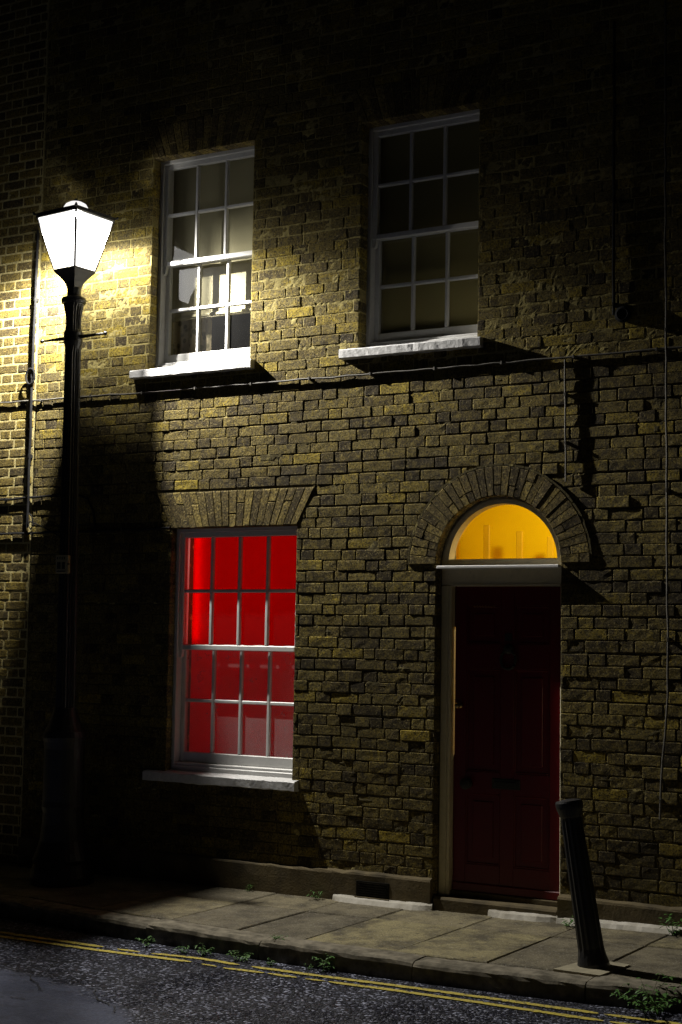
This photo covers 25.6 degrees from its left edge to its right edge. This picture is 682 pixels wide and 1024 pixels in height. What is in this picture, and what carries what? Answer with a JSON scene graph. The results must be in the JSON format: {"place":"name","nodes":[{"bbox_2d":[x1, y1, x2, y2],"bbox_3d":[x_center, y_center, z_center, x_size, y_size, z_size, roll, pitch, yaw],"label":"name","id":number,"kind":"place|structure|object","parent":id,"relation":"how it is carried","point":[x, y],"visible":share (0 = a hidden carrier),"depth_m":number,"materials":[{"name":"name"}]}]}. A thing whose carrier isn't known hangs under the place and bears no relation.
{"place":"outdoors","nodes":[
{"label":"outdoors","id":0,"kind":"place"},
{"bbox_2d":[0,918,681,1023],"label":"road","id":1,"kind":"structure","parent":0,"point":[132,989],"depth_m":7.82,"materials":[{"name":"grey asphalt"}]},
{"bbox_2d":[0,0,48,865],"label":"neighbouring brick house","id":2,"kind":"structure","parent":1,"relation":"on","point":[24,24],"depth_m":11.94,"materials":[{"name":"brick"}]},
{"bbox_2d":[0,494,95,528],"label":"cable","id":3,"kind":"object","parent":2,"relation":"attached to","point":[53,495],"visible":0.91,"depth_m":11.60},
{"bbox_2d":[0,527,169,534],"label":"cable","id":4,"kind":"object","parent":2,"relation":"attached to","point":[88,531],"visible":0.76,"depth_m":11.37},
{"bbox_2d":[1,963,115,1013],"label":"road cracks","id":5,"kind":"object","parent":1,"relation":"on","point":[66,991],"visible":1,"depth_m":7.82,"materials":[{"name":"black asphalt"}]},
{"bbox_2d":[137,936,154,947],"bbox_3d":[-1.191,2.607,9.101,0.121,0.070,0.073,3,-5,-20],"label":"weed","id":6,"kind":"object","parent":1,"relation":"on","point":[146,943],"visible":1,"depth_m":9.10,"materials":[{"name":"green plant"}]},
{"bbox_2d":[175,946,188,952],"bbox_3d":[-0.949,2.601,8.928,0.087,0.055,0.111,0,-5,10],"label":"weed","id":7,"kind":"object","parent":1,"relation":"on","point":[181,949],"visible":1,"depth_m":8.93,"materials":[{"name":"green plant"}]},
{"bbox_2d":[195,943,213,955],"bbox_3d":[-0.804,2.588,8.860,0.124,0.070,0.133,3,-5,-21],"label":"weed","id":8,"kind":"object","parent":1,"relation":"on","point":[205,953],"visible":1,"depth_m":8.85,"materials":[{"name":"green plant"}]},
{"bbox_2d":[226,950,252,961],"bbox_3d":[-0.580,2.577,8.709,0.161,0.072,0.134,0,-5,15],"label":"weed","id":9,"kind":"object","parent":1,"relation":"on","point":[244,958],"visible":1,"depth_m":8.70,"materials":[{"name":"green plant"}]},
{"bbox_2d":[312,955,334,971],"bbox_3d":[-0.073,2.550,8.491,0.186,0.098,0.128,1,-5,-2],"label":"weed","id":10,"kind":"object","parent":1,"relation":"on","point":[326,966],"visible":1,"depth_m":8.47,"materials":[{"name":"green plant"}]},
{"bbox_2d":[0,894,681,1012],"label":"kerb","id":11,"kind":"structure","parent":1,"relation":"on","point":[487,977],"depth_m":8.46,"materials":[{"name":"stone"}]},
{"bbox_2d":[0,931,681,1023],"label":"road marking","id":12,"kind":"object","parent":1,"relation":"on","point":[487,1003],"visible":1,"depth_m":8.11,"materials":[{"name":"yellow paint"}]},
{"bbox_2d":[18,0,681,934],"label":"brick house","id":13,"kind":"structure","parent":1,"relation":"on","point":[480,680],"depth_m":10.22,"materials":[{"name":"brick"}]},
{"bbox_2d":[25,230,59,537],"bbox_3d":[-2.277,-0.961,11.706,0.457,2.552,0.059,-2,-6,30],"label":"cable","id":14,"kind":"object","parent":13,"relation":"attached to","point":[33,376],"visible":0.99,"depth_m":11.78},
{"bbox_2d":[129,146,254,379],"bbox_3d":[-1.030,-1.867,11.195,1.090,1.742,0.292,-2,-6,30],"label":"window","id":15,"kind":"structure","parent":13,"relation":"in","point":[167,365],"depth_m":11.28,"materials":[{"name":"white paint"}]},
{"bbox_2d":[173,318,211,354],"bbox_3d":[-1.139,-1.796,11.534,0.380,1.628,0.054,-2,-6,30],"label":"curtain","id":16,"kind":"object","parent":13,"relation":"hanging from","point":[184,337],"visible":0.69,"depth_m":11.49,"materials":[{"name":"fabric"}]},
{"bbox_2d":[172,157,253,321],"bbox_3d":[-0.895,-2.086,11.341,0.970,1.233,0.025,-2,-6,30],"label":"roller blind","id":17,"kind":"object","parent":13,"relation":"attached to","point":[211,243],"visible":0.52,"depth_m":11.39,"materials":[{"name":"beige fabric"}]},
{"bbox_2d":[142,526,298,791],"bbox_3d":[-0.800,1.004,10.776,1.295,1.887,0.272,-2,-6,30],"label":"window","id":18,"kind":"structure","parent":13,"relation":"in","point":[267,772],"depth_m":10.82,"materials":[{"name":"white paint"}]},
{"bbox_2d":[189,536,296,757],"bbox_3d":[-0.632,1.003,10.854,1.100,1.824,0.024,-2,-6,30],"label":"roller blind","id":19,"kind":"object","parent":13,"relation":"attached to","point":[282,605],"visible":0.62,"depth_m":10.90,"materials":[{"name":"red fabric"}]},
{"bbox_2d":[0,346,681,403],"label":"cable","id":20,"kind":"object","parent":13,"relation":"attached to","point":[456,366],"visible":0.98,"depth_m":10.27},
{"bbox_2d":[339,109,482,359],"bbox_3d":[0.537,-1.910,10.297,1.073,1.717,0.306,-2,-6,30],"label":"window","id":21,"kind":"structure","parent":13,"relation":"in","point":[378,344],"depth_m":10.37,"materials":[{"name":"white paint"}]},
{"bbox_2d":[380,121,478,332],"bbox_3d":[0.655,-1.888,10.424,1.000,1.694,0.024,-2,-6,30],"label":"roller blind","id":22,"kind":"object","parent":13,"relation":"attached to","point":[463,155],"visible":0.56,"depth_m":10.45,"materials":[{"name":"fabric"}]},
{"bbox_2d":[452,586,560,900],"bbox_3d":[1.068,1.483,9.704,0.767,2.010,0.103,-2,-6,30],"label":"door","id":23,"kind":"structure","parent":13,"relation":"in","point":[506,786],"depth_m":9.71,"materials":[{"name":"red paint"}]},
{"bbox_2d":[564,359,566,481],"bbox_3d":[1.427,-0.581,9.538,0.022,0.786,0.030,-2,-6,30],"label":"cable","id":24,"kind":"object","parent":13,"relation":"attached to","point":[565,395],"visible":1,"depth_m":9.53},
{"bbox_2d":[612,21,630,322],"bbox_3d":[1.772,-2.157,9.481,0.124,1.952,0.040,-2,-6,30],"label":"conduit","id":25,"kind":"object","parent":13,"relation":"attached to","point":[621,314],"visible":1,"depth_m":9.47,"materials":[{"name":"black metal"}]},
{"bbox_2d":[659,0,670,819],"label":"cable","id":26,"kind":"object","parent":13,"relation":"attached to","point":[667,489],"visible":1,"depth_m":9.19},
{"bbox_2d":[610,973,681,1017],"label":"weed","id":27,"kind":"object","parent":1,"relation":"on","point":[652,1002],"visible":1,"depth_m":7.41,"materials":[{"name":"green plant"}]},
{"bbox_2d":[0,864,681,982],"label":"pavement","id":28,"kind":"structure","parent":0,"point":[549,946],"depth_m":9.24,"materials":[{"name":"stone"}]},
{"bbox_2d":[29,198,117,887],"bbox_3d":[-1.986,0.185,10.969,0.632,5.069,0.486,-3,-6,30],"label":"street lamp","id":29,"kind":"object","parent":28,"relation":"on","point":[62,857],"visible":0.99,"depth_m":10.85,"materials":[{"name":"black metal"}]},
{"bbox_2d":[306,890,322,899],"bbox_3d":[-0.177,2.572,10.070,0.110,0.062,0.082,1,-5,0],"label":"weed","id":30,"kind":"object","parent":28,"relation":"on","point":[316,895],"visible":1,"depth_m":10.07,"materials":[{"name":"green plant"}]},
{"bbox_2d":[561,916,574,927],"bbox_3d":[1.385,2.485,9.110,0.120,0.080,0.153,0,-5,12],"label":"weed","id":31,"kind":"object","parent":28,"relation":"on","point":[570,922],"visible":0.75,"depth_m":9.12,"materials":[{"name":"green plant"}]},
{"bbox_2d":[555,798,609,968],"bbox_3d":[1.300,2.024,8.109,0.176,0.941,0.176,-12,-10,29],"label":"bollard","id":32,"kind":"object","parent":28,"relation":"on","point":[592,954],"visible":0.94,"depth_m":8.06,"materials":[{"name":"black metal"}]},
{"bbox_2d":[553,961,630,976],"bbox_3d":[1.341,2.442,8.012,0.270,0.043,0.341,-3,-7,42],"label":"pavement patch","id":33,"kind":"object","parent":28,"relation":"on","point":[574,968],"visible":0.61,"depth_m":7.95,"materials":[{"name":"concrete"}]},
{"bbox_2d":[659,914,681,935],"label":"weed","id":34,"kind":"object","parent":28,"relation":"on","point":[669,924],"visible":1,"depth_m":8.83,"materials":[{"name":"green plant"}]}
]}

